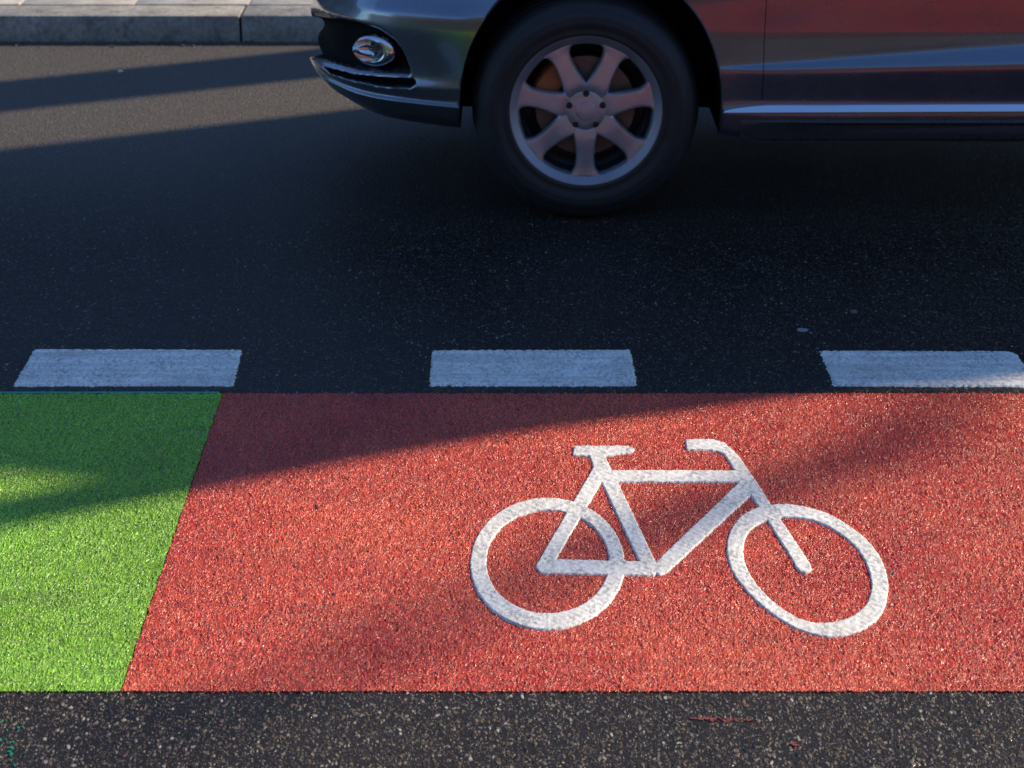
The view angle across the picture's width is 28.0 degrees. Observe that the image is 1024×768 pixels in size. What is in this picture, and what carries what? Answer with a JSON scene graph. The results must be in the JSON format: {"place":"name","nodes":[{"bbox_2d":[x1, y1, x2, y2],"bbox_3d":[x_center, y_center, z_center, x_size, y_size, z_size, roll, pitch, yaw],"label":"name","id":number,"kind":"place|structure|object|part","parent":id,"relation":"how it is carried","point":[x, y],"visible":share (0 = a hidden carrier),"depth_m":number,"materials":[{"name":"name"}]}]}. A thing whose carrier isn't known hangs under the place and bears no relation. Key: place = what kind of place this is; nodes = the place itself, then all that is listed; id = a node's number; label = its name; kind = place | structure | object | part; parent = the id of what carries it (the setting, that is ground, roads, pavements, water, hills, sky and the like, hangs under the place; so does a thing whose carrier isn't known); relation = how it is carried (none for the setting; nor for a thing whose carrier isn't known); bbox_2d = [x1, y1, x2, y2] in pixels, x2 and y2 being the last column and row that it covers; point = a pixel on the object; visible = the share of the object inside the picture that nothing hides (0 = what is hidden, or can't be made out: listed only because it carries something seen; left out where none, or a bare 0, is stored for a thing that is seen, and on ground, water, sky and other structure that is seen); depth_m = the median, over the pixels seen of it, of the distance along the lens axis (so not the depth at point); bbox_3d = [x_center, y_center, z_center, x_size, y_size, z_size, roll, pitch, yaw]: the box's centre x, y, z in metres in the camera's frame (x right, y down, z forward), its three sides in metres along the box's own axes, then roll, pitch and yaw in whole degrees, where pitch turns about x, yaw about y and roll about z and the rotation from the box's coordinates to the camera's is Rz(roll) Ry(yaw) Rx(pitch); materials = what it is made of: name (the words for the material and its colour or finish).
{"place":"outdoors","nodes":[
{"label":"outdoors","id":0,"kind":"place"},
{"bbox_2d":[0,0,310,5],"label":"pavement","id":1,"kind":"structure","parent":0,"point":[141,2],"depth_m":9.00,"materials":[{"name":"concrete"}]},
{"bbox_2d":[0,41,1023,767],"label":"road","id":2,"kind":"structure","parent":0,"point":[282,217],"depth_m":5.90,"materials":[{"name":"black asphalt"}]},
{"bbox_2d":[0,719,24,766],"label":"paint flecks","id":3,"kind":"object","parent":2,"relation":"on","point":[11,747],"visible":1,"depth_m":3.59,"materials":[{"name":"teal paint"}]},
{"bbox_2d":[0,392,217,392],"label":"undercoat edge","id":4,"kind":"object","parent":2,"relation":"on","point":[109,392],"visible":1,"depth_m":5.11,"materials":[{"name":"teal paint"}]},
{"bbox_2d":[0,392,221,692],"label":"green lane","id":5,"kind":"structure","parent":2,"relation":"on","point":[94,490],"depth_m":4.43,"materials":[{"name":"paint"}]},
{"bbox_2d":[14,349,241,386],"bbox_3d":[-0.978,-0.044,5.276,0.561,0.006,0.265,0,22,0],"label":"line dash","id":6,"kind":"object","parent":2,"relation":"on","point":[110,367],"visible":1,"depth_m":5.26,"materials":[{"name":"white paint"}]},
{"bbox_2d":[0,41,318,46],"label":"gutter grit","id":7,"kind":"object","parent":2,"relation":"on","point":[151,43],"visible":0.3,"depth_m":8.77,"materials":[{"name":"black gravel"}]},
{"bbox_2d":[429,349,636,386],"bbox_3d":[0.053,-0.043,5.273,0.534,0.006,0.260,0,22,0],"label":"line dash","id":8,"kind":"object","parent":2,"relation":"on","point":[544,368],"visible":1,"depth_m":5.26,"materials":[{"name":"white paint"}]},
{"bbox_2d":[121,392,1023,692],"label":"cycle lane","id":9,"kind":"structure","parent":2,"relation":"on","point":[323,542],"depth_m":4.31,"materials":[{"name":"red asphalt"}]},
{"bbox_2d":[470,439,888,637],"bbox_3d":[0.340,0.310,4.397,0.859,0.007,0.960,0,22,0],"label":"bicycle symbol","id":10,"kind":"object","parent":9,"relation":"on","point":[615,568],"visible":1,"depth_m":4.34,"materials":[{"name":"white paint"}]},
{"bbox_2d":[310,0,1023,215],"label":"car","id":11,"kind":"object","parent":2,"relation":"on","point":[585,107],"visible":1,"depth_m":6.27,"materials":[{"name":"grey paint"}]},
{"bbox_3d":[1.281,-1.151,6.163,1.039,0.609,0.062,0,22,0],"label":"door","id":12,"kind":"part","parent":11,"relation":"part of","materials":[{"name":"grey paint"}]},
{"bbox_2d":[690,717,757,721],"bbox_3d":[0.380,0.602,3.682,0.123,0.004,0.018,0,22,0],"label":"paint smear","id":13,"kind":"object","parent":2,"relation":"on","point":[711,719],"visible":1,"depth_m":3.68},
{"bbox_2d":[790,741,799,746],"bbox_3d":[0.496,0.633,3.603,0.011,0.004,0.017,-14,26,-30],"label":"paint drip","id":14,"kind":"object","parent":2,"relation":"on","point":[793,743],"visible":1,"depth_m":3.60},
{"bbox_2d":[797,328,808,331],"bbox_3d":[0.782,-0.145,5.526,0.031,0.004,0.021,4,22,10],"label":"gum spot","id":15,"kind":"object","parent":2,"relation":"on","point":[802,329],"visible":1,"depth_m":5.52,"materials":[{"name":"grey"}]},
{"bbox_2d":[819,350,1023,387],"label":"line dash","id":16,"kind":"object","parent":2,"relation":"on","point":[928,368],"visible":1,"depth_m":5.26,"materials":[{"name":"white paint"}]},
{"label":"ground","id":17,"kind":"structure","parent":0,"visible":0},
{"bbox_2d":[0,5,323,41],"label":"kerb","id":18,"kind":"structure","parent":17,"relation":"on","point":[282,23],"depth_m":8.79,"materials":[{"name":"concrete"}]},
{"bbox_2d":[239,8,245,40],"bbox_3d":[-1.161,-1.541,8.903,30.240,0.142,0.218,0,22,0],"label":"curb joint","id":19,"kind":"object","parent":18,"relation":"on","point":[240,21],"visible":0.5,"depth_m":8.80,"materials":[{"name":"black"}]}
]}

